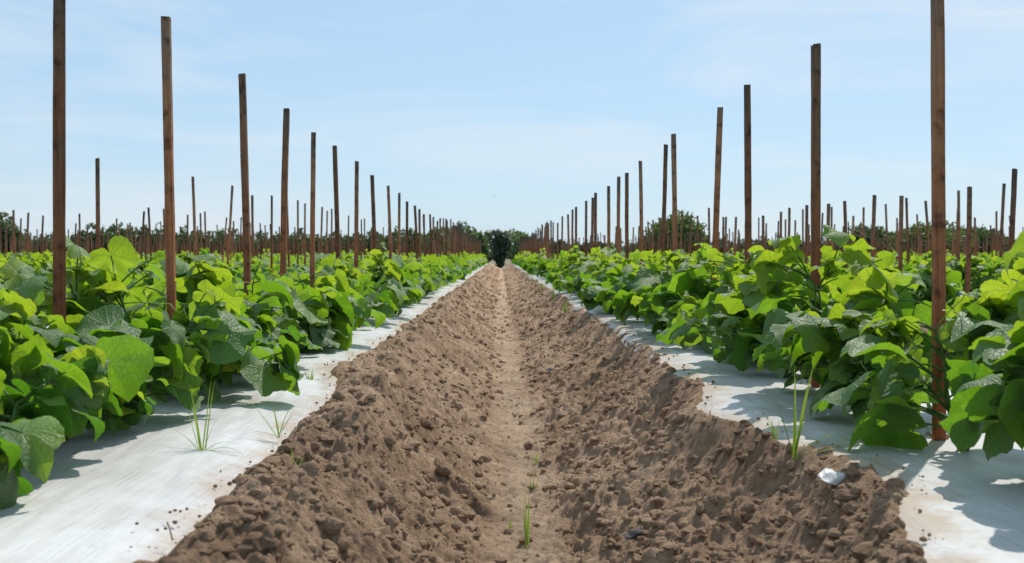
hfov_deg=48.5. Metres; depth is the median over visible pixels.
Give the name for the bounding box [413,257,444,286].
cucumber plant
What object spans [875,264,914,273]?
cucumber plant
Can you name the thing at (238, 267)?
cucumber plant
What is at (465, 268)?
cucumber plant
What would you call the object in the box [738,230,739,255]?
wooden stake
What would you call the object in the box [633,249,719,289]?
cucumber plant
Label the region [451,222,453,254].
wooden stake
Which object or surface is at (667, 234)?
wooden stake
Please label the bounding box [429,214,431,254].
wooden stake
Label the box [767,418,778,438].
grass weed
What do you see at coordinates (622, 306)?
cucumber plant
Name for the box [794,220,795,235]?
wooden stake
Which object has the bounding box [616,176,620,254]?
wooden stake
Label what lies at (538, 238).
wooden stake
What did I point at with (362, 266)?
cucumber plant
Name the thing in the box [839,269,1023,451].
cucumber plant
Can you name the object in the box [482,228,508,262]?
tree
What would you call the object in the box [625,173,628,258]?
wooden stake
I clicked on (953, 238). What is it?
wooden stake
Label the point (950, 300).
cucumber plant
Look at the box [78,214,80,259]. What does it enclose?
wooden stake
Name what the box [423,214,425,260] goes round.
wooden stake
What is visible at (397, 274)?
cucumber plant
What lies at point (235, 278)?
cucumber plant
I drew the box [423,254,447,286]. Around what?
cucumber plant
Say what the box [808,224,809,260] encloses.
wooden stake
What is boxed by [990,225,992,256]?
wooden stake
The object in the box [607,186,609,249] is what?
wooden stake
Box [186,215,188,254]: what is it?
wooden stake
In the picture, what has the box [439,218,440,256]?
wooden stake
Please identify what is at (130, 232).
wooden stake
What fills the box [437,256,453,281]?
cucumber plant
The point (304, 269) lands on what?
cucumber plant
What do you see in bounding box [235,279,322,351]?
cucumber plant
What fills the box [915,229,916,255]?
wooden stake
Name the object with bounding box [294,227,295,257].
wooden stake
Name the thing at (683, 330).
cucumber plant
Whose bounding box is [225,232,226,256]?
wooden stake
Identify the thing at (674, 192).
wooden stake
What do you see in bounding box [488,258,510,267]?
ground
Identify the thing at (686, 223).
round tree
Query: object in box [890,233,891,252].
wooden stake
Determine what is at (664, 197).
wooden stake
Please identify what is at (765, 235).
wooden stake
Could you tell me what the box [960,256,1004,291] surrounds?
cucumber plant
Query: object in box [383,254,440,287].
cucumber plant
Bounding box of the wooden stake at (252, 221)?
[251,195,253,268]
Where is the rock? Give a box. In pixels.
[623,528,642,539]
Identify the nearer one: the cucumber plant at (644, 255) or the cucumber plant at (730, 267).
the cucumber plant at (730, 267)
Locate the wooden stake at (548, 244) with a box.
[548,223,549,258]
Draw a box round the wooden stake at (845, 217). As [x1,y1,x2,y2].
[843,201,847,267]
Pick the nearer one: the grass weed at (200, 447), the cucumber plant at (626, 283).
the grass weed at (200, 447)
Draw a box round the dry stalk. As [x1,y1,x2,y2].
[167,521,172,539]
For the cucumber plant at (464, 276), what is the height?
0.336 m
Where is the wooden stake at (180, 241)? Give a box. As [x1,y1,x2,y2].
[180,226,181,253]
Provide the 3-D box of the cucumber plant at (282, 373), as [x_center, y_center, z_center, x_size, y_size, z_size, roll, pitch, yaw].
[-0.881,0.131,3.032,0.708,0.413,0.434,0,1,17]
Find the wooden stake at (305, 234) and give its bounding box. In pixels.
[304,203,305,265]
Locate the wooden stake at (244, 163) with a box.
[238,73,250,294]
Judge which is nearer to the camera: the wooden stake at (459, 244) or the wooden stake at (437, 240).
the wooden stake at (437, 240)
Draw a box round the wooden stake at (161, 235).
[160,221,162,259]
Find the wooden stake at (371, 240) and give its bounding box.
[370,227,371,254]
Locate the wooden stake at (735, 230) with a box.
[733,217,736,255]
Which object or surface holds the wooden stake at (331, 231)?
on the plastic mulch
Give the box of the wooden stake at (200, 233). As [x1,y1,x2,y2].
[200,213,201,250]
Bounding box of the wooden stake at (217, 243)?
[217,224,218,260]
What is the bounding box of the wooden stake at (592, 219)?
[590,198,593,254]
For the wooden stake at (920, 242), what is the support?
on the plastic mulch
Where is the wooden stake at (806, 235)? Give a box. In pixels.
[804,205,808,267]
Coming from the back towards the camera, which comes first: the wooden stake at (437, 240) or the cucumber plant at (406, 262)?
the wooden stake at (437, 240)
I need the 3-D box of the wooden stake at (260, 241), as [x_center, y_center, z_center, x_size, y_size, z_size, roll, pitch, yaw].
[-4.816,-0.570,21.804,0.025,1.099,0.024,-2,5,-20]
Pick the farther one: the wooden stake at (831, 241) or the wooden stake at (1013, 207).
the wooden stake at (831, 241)
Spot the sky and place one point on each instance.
(539, 107)
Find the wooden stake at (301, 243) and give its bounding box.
[301,228,301,259]
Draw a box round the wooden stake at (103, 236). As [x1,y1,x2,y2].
[102,227,103,247]
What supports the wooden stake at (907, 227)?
on the plastic mulch
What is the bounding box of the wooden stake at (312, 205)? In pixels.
[310,132,315,286]
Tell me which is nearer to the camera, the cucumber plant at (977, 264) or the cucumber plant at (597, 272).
the cucumber plant at (597, 272)
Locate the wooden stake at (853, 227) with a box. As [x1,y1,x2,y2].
[852,216,854,242]
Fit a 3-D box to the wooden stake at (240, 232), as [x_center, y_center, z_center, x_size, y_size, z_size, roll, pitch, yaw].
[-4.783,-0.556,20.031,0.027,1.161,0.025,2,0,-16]
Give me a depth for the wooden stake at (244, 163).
4.18 m
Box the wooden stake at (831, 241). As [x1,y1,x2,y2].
[830,207,832,250]
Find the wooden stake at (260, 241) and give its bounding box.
[260,223,261,259]
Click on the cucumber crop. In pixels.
(472, 262)
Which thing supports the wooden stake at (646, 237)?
on the plastic mulch
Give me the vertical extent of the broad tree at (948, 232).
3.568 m
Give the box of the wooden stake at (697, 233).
[697,216,698,252]
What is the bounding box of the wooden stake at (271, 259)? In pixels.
[270,195,272,272]
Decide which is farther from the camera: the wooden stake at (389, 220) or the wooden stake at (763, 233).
the wooden stake at (763, 233)
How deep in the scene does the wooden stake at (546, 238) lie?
21.67 m
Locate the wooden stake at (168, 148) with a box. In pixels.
[161,16,175,320]
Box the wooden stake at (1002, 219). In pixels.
[999,183,1005,256]
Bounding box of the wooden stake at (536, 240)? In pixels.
[535,230,536,253]
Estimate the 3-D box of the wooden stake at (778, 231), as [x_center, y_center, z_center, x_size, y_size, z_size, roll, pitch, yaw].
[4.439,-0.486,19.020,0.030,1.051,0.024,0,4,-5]
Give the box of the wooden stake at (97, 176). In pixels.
[95,158,99,249]
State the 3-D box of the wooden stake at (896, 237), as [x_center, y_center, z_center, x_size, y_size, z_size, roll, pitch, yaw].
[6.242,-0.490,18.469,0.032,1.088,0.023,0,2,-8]
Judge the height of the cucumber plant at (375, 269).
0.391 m
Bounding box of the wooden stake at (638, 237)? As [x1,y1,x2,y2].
[637,226,639,249]
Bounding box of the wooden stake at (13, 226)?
[12,210,14,253]
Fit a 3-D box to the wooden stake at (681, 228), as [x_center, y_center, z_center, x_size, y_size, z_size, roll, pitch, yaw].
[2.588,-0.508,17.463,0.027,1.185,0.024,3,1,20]
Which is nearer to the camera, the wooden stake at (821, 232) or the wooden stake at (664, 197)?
the wooden stake at (664, 197)
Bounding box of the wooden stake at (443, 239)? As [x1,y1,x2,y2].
[443,218,444,254]
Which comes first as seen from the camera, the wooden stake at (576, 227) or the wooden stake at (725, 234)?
the wooden stake at (576, 227)
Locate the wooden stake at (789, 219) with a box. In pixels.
[788,208,790,236]
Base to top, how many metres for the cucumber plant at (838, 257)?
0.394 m
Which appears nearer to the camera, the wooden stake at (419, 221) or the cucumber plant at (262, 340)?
the cucumber plant at (262, 340)
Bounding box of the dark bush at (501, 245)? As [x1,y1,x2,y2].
[490,231,511,267]
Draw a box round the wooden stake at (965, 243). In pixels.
[964,229,966,255]
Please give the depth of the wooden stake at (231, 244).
27.30 m
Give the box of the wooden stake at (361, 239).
[361,219,361,260]
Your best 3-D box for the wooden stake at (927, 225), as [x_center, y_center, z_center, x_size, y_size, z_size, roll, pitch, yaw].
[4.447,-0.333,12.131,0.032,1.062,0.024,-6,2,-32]
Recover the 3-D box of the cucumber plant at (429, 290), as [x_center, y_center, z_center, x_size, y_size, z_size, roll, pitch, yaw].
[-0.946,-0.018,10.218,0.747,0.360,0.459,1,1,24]
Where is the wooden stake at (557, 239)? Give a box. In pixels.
[557,223,558,258]
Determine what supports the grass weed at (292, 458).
on the furrow soil at (704, 441)
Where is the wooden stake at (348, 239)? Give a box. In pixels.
[347,215,348,260]
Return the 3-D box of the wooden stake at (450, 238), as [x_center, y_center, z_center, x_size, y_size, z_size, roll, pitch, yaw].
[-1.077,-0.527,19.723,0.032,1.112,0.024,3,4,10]
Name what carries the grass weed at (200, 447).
on the plastic mulch at (90, 500)
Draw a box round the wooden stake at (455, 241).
[454,225,455,253]
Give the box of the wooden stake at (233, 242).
[232,221,233,260]
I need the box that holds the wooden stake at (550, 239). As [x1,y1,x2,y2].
[550,220,551,258]
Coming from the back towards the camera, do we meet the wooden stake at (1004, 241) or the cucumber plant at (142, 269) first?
the wooden stake at (1004, 241)
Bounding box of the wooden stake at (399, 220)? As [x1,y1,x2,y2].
[398,192,400,255]
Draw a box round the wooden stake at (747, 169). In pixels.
[744,84,751,263]
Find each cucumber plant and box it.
[0,235,256,412]
[0,251,67,317]
[0,254,16,262]
[0,256,16,301]
[0,278,69,313]
[0,290,155,436]
[0,334,153,509]
[17,252,38,270]
[38,257,84,308]
[67,258,102,300]
[102,272,148,302]
[116,253,304,403]
[130,263,161,279]
[131,264,160,292]
[144,264,299,385]
[145,257,292,372]
[161,247,209,269]
[208,258,228,267]
[219,261,253,279]
[230,262,279,279]
[232,253,269,273]
[232,258,340,341]
[232,275,243,283]
[233,264,242,290]
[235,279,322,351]
[236,265,358,306]
[261,264,291,276]
[265,267,298,276]
[272,264,385,349]
[276,264,315,284]
[287,262,316,274]
[299,266,372,327]
[315,252,409,317]
[325,264,364,329]
[343,259,416,287]
[352,273,422,316]
[358,242,405,287]
[362,264,400,276]
[363,257,420,306]
[364,269,436,298]
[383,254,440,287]
[402,259,428,289]
[403,253,447,278]
[405,255,438,290]
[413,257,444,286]
[413,275,426,290]
[420,261,445,280]
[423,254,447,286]
[424,274,437,296]
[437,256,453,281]
[437,264,449,276]
[441,254,461,266]
[445,272,456,282]
[448,266,456,280]
[455,266,463,278]
[460,269,466,279]
[461,266,469,273]
[531,257,559,273]
[536,258,564,274]
[536,260,555,276]
[541,260,558,278]
[545,272,557,284]
[550,263,576,292]
[551,266,558,283]
[552,242,624,292]
[559,245,597,271]
[560,271,584,293]
[570,254,596,273]
[573,256,598,274]
[576,246,639,277]
[577,261,597,298]
[580,262,640,313]
[582,257,637,308]
[590,250,624,279]
[591,262,642,320]
[593,255,622,277]
[594,248,648,279]
[612,243,740,333]
[618,249,695,280]
[630,262,719,317]
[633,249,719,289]
[635,248,706,318]
[654,258,720,353]
[656,263,841,377]
[700,245,764,362]
[748,224,900,390]
[756,265,967,417]
[798,260,810,276]
[807,259,825,274]
[826,256,854,278]
[836,262,850,290]
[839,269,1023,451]
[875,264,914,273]
[903,256,923,267]
[903,259,1006,308]
[903,265,913,272]
[913,268,962,306]
[915,251,931,267]
[939,231,1023,460]
[946,252,987,291]
[946,255,956,262]
[946,296,967,312]
[956,252,998,291]
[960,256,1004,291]
[973,251,1023,292]
[990,257,1005,282]
[994,257,1005,283]
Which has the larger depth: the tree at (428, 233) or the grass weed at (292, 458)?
the tree at (428, 233)
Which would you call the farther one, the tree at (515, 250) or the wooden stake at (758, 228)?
the tree at (515, 250)
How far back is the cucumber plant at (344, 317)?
4.65 m
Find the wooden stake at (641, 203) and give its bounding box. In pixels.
[639,161,642,264]
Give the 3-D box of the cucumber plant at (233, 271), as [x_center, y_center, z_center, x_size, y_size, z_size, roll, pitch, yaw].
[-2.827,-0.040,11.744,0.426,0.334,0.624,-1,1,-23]
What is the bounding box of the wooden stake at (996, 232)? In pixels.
[995,211,997,255]
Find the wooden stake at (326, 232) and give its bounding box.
[326,211,327,253]
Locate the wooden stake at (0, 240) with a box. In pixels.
[0,223,1,252]
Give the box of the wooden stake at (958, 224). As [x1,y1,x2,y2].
[957,190,959,292]
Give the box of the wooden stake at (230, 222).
[226,185,233,269]
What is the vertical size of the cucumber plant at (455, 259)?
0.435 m
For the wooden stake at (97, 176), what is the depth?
7.81 m
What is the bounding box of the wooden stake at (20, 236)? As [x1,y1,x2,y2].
[19,218,21,256]
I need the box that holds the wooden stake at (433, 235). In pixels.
[432,217,434,254]
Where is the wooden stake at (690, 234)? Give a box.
[690,215,691,255]
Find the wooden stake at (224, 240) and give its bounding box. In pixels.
[222,217,227,261]
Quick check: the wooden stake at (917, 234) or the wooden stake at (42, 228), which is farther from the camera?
the wooden stake at (917, 234)
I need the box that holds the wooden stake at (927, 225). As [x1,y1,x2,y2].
[924,201,930,253]
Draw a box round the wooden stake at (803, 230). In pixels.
[802,209,803,252]
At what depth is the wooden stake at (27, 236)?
15.42 m
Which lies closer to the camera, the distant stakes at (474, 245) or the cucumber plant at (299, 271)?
the cucumber plant at (299, 271)
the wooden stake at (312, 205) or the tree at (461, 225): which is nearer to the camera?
the wooden stake at (312, 205)
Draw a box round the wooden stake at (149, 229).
[147,207,151,258]
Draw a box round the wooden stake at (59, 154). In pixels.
[53,0,65,439]
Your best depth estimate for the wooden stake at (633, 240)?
23.73 m
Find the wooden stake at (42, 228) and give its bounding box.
[40,215,43,253]
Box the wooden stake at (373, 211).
[370,175,376,265]
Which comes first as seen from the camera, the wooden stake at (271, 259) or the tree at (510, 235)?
the wooden stake at (271, 259)
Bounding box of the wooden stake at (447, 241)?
[447,220,448,256]
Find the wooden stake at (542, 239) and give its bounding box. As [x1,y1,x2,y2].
[541,229,542,256]
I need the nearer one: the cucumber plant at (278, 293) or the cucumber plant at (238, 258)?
the cucumber plant at (278, 293)
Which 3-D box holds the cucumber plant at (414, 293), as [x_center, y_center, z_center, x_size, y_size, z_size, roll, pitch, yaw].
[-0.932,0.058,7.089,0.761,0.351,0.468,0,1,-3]
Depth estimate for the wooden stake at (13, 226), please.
15.04 m
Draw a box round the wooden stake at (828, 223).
[826,204,829,245]
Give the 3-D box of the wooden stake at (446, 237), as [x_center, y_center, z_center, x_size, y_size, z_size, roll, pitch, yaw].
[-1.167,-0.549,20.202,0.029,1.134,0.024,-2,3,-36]
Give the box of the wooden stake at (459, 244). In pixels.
[458,231,460,256]
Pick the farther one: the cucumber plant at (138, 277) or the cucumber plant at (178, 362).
the cucumber plant at (138, 277)
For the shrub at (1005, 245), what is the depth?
98.67 m
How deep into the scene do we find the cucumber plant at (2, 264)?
6.15 m
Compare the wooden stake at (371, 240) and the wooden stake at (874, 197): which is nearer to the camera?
the wooden stake at (874, 197)
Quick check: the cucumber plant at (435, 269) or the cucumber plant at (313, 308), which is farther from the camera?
the cucumber plant at (435, 269)
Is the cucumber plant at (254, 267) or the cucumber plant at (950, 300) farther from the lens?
the cucumber plant at (254, 267)
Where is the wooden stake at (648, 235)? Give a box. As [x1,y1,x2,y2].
[647,221,649,254]
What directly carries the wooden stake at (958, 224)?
on the plastic mulch
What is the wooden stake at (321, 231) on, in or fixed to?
on the plastic mulch
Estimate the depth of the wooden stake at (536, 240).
27.89 m
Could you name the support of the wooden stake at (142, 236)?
on the plastic mulch
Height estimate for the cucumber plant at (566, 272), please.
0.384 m
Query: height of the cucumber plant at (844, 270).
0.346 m
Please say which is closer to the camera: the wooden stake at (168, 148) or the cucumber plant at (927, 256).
the wooden stake at (168, 148)
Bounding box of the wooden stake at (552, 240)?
[552,222,553,259]
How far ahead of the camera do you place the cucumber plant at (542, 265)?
17.79 m
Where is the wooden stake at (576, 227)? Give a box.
[575,207,576,261]
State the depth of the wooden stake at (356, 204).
7.11 m
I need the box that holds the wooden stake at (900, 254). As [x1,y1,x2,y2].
[898,195,903,270]
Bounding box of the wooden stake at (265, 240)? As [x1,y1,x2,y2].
[264,225,266,256]
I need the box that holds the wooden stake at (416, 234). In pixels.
[414,205,418,261]
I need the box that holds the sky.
[0,0,1023,251]
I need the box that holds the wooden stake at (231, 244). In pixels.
[230,231,231,258]
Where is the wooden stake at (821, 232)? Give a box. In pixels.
[821,213,823,258]
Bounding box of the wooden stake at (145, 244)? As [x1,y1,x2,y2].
[144,225,146,259]
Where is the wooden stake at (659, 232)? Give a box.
[658,218,660,250]
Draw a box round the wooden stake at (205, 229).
[204,211,206,247]
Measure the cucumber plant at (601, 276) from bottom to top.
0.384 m
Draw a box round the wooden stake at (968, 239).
[965,186,971,293]
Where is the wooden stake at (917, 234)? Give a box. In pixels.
[916,214,919,255]
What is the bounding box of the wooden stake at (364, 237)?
[364,218,364,257]
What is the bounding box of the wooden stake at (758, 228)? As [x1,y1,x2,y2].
[758,217,759,244]
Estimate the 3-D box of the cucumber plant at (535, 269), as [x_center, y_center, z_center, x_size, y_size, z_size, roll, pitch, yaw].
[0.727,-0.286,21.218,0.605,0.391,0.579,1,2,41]
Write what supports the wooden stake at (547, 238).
on the plastic mulch at (975, 514)
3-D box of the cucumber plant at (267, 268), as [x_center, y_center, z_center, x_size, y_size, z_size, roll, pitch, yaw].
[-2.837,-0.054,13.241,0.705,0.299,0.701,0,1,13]
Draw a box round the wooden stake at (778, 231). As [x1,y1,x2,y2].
[777,221,778,247]
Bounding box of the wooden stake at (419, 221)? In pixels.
[418,209,420,260]
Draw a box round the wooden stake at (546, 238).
[545,223,547,254]
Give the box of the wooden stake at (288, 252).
[287,210,289,267]
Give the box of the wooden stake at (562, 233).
[561,216,562,261]
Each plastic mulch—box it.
[0,263,487,562]
[513,264,1023,562]
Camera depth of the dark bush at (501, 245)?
60.71 m
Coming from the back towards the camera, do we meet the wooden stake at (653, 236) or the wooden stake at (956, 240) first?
the wooden stake at (653, 236)
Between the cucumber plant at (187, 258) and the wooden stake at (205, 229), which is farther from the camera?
the wooden stake at (205, 229)
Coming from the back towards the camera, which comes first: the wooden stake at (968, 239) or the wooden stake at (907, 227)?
the wooden stake at (907, 227)
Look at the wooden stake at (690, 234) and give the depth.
16.53 m
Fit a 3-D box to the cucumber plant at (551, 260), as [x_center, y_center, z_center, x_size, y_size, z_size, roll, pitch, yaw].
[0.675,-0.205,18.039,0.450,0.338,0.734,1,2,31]
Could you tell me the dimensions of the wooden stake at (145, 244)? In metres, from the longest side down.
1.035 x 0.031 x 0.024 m
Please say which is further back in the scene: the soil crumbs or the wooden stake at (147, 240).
the wooden stake at (147, 240)
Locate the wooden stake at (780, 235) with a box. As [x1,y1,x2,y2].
[779,212,781,241]
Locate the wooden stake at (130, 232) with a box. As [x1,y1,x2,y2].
[129,222,132,245]
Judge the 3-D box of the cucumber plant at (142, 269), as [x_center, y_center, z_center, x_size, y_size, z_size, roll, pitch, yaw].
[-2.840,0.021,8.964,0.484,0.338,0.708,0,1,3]
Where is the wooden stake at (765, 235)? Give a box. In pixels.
[765,223,766,249]
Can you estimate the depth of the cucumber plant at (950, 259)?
11.58 m
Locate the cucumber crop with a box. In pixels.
[0,248,1003,274]
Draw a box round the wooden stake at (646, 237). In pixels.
[645,227,646,250]
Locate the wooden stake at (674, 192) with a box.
[671,134,677,250]
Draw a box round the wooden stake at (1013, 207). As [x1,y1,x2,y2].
[1008,168,1017,268]
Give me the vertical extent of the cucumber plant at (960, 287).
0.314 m
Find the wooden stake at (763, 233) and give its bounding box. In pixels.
[762,215,764,247]
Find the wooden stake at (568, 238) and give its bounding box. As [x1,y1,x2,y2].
[567,214,569,259]
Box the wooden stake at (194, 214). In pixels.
[191,176,196,255]
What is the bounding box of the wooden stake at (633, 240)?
[632,227,633,252]
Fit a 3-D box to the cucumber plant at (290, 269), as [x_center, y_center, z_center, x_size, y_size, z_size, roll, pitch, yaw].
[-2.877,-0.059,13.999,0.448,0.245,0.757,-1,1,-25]
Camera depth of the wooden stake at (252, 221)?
12.78 m
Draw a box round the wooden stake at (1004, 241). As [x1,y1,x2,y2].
[1003,229,1005,252]
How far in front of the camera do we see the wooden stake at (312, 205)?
5.66 m
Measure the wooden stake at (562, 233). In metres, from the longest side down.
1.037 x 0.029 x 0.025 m
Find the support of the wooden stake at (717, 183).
on the plastic mulch at (975, 514)
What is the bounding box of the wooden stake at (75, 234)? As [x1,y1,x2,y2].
[74,223,76,258]
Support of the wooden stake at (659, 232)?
on the plastic mulch
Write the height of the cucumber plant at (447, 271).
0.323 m
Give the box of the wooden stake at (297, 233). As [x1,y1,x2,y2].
[297,200,298,267]
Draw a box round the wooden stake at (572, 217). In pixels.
[571,209,573,256]
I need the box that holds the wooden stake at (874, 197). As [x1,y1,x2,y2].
[871,195,876,256]
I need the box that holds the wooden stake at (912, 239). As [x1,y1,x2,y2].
[911,226,912,255]
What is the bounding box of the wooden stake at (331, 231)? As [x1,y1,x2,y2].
[331,209,332,253]
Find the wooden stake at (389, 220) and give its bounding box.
[387,185,391,258]
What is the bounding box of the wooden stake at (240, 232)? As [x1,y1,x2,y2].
[240,217,241,253]
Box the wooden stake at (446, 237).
[445,219,446,255]
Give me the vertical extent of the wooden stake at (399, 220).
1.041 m
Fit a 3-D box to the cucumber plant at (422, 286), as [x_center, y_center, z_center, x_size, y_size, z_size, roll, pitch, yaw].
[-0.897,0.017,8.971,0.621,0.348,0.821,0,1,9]
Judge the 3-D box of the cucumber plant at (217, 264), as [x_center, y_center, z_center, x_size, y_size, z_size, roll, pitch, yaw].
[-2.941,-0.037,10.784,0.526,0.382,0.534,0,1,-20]
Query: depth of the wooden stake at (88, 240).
22.85 m
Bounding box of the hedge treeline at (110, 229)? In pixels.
[18,221,434,255]
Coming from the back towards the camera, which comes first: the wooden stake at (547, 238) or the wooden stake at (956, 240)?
the wooden stake at (547, 238)
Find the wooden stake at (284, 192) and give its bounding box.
[280,108,289,276]
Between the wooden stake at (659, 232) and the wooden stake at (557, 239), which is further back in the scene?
the wooden stake at (659, 232)
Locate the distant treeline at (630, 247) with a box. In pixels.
[549,235,824,254]
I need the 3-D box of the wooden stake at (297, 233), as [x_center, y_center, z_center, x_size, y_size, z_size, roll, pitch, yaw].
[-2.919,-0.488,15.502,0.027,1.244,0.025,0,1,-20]
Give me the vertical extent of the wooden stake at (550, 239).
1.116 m
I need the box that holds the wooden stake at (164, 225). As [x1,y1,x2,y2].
[163,208,164,248]
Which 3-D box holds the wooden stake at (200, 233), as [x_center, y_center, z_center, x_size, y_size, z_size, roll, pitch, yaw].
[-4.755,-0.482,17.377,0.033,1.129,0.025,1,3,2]
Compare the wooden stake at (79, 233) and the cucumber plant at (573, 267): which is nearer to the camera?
the cucumber plant at (573, 267)
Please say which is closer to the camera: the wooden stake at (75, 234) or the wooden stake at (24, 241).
the wooden stake at (75, 234)
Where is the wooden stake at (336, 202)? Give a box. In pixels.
[332,145,340,259]
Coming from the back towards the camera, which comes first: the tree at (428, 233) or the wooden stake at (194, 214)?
the tree at (428, 233)
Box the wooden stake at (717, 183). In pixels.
[712,107,722,279]
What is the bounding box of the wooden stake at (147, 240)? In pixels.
[147,228,148,254]
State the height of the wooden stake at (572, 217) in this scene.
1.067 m
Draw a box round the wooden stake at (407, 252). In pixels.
[406,201,408,258]
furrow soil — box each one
[166,263,916,562]
[919,324,928,332]
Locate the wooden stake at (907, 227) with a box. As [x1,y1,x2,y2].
[905,198,908,264]
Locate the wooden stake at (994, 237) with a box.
[993,228,994,249]
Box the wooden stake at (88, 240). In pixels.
[87,228,88,253]
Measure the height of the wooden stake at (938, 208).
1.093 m
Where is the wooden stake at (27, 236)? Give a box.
[26,213,28,252]
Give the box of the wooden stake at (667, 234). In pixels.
[667,219,668,250]
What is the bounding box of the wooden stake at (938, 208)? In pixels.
[930,0,945,440]
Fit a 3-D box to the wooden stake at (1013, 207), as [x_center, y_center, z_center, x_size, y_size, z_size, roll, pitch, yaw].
[2.702,-0.138,6.155,0.027,0.946,0.023,1,2,-8]
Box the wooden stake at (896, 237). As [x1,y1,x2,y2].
[896,218,897,260]
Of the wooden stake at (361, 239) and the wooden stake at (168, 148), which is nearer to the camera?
the wooden stake at (168, 148)
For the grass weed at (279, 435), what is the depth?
2.46 m
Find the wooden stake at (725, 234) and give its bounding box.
[725,217,726,252]
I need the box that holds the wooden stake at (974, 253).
[973,217,975,255]
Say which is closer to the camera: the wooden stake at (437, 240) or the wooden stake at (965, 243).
the wooden stake at (437, 240)
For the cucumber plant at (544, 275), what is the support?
on the plastic mulch at (975, 514)
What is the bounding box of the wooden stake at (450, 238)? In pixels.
[449,219,451,255]
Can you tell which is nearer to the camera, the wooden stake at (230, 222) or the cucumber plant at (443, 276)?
the wooden stake at (230, 222)
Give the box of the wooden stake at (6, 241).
[5,223,6,257]
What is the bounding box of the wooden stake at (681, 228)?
[680,210,682,248]
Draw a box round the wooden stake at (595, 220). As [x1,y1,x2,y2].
[594,193,596,256]
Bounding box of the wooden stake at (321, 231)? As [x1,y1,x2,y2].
[319,207,322,261]
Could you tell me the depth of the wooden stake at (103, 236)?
23.82 m
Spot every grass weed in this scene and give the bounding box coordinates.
[168,377,238,451]
[237,390,298,437]
[291,448,303,466]
[303,369,341,379]
[523,491,528,547]
[529,471,540,488]
[562,299,567,312]
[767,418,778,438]
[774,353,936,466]
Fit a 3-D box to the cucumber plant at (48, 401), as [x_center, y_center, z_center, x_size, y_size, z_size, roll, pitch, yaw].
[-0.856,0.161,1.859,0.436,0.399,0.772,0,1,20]
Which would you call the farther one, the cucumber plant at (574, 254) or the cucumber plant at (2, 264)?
the cucumber plant at (574, 254)
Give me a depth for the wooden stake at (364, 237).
22.99 m
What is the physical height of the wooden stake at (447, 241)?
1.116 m
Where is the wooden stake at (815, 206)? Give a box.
[810,43,820,386]
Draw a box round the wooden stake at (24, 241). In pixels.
[23,229,25,253]
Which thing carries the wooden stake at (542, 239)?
on the plastic mulch at (975, 514)
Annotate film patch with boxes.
[817,468,846,484]
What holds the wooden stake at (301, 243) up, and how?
on the plastic mulch
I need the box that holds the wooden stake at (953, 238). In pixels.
[952,222,954,255]
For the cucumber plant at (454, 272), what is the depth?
15.39 m
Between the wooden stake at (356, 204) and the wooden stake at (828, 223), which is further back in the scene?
the wooden stake at (828, 223)
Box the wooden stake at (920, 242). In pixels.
[920,225,921,256]
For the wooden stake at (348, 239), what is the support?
on the plastic mulch
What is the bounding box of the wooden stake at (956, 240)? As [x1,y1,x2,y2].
[955,216,956,260]
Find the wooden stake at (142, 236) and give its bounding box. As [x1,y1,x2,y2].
[140,211,144,258]
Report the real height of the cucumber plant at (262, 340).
0.376 m
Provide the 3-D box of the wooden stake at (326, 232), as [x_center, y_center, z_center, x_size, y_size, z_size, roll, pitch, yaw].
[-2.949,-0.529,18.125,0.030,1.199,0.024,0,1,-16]
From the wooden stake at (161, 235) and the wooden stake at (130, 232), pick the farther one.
the wooden stake at (161, 235)
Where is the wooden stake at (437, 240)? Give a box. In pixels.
[436,221,437,258]
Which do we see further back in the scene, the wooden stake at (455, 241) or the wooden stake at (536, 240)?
the wooden stake at (536, 240)
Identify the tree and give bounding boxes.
[0,212,25,254]
[421,226,449,254]
[441,223,471,252]
[451,221,475,245]
[462,226,491,258]
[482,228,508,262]
[504,228,528,263]
[510,234,530,259]
[647,210,710,254]
[835,224,898,253]
[878,220,978,254]
[951,224,1005,254]
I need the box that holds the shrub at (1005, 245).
[988,236,1015,253]
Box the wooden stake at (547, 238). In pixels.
[546,221,547,257]
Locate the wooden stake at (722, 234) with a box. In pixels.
[722,217,723,252]
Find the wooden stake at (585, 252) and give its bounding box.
[584,201,586,256]
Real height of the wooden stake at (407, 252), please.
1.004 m
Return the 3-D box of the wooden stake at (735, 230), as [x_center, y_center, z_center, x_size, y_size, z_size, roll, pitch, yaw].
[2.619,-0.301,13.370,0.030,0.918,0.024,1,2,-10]
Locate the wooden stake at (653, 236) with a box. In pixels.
[652,220,653,254]
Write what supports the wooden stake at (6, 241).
on the plastic mulch
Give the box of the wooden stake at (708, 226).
[708,208,709,244]
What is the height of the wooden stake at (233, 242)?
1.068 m
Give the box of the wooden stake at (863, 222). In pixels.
[862,207,864,238]
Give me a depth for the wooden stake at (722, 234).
14.10 m
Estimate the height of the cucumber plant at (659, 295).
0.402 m
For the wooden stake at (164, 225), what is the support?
on the plastic mulch
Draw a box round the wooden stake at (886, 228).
[885,204,888,251]
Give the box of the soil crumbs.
[66,312,949,552]
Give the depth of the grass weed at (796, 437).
2.03 m
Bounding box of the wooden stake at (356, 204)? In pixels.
[354,161,358,278]
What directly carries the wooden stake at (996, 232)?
on the plastic mulch
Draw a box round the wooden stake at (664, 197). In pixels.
[660,144,667,264]
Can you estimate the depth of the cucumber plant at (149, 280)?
8.72 m
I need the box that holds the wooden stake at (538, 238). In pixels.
[537,227,538,253]
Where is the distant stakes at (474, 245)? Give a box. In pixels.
[4,230,1007,257]
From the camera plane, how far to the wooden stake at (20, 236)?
19.61 m

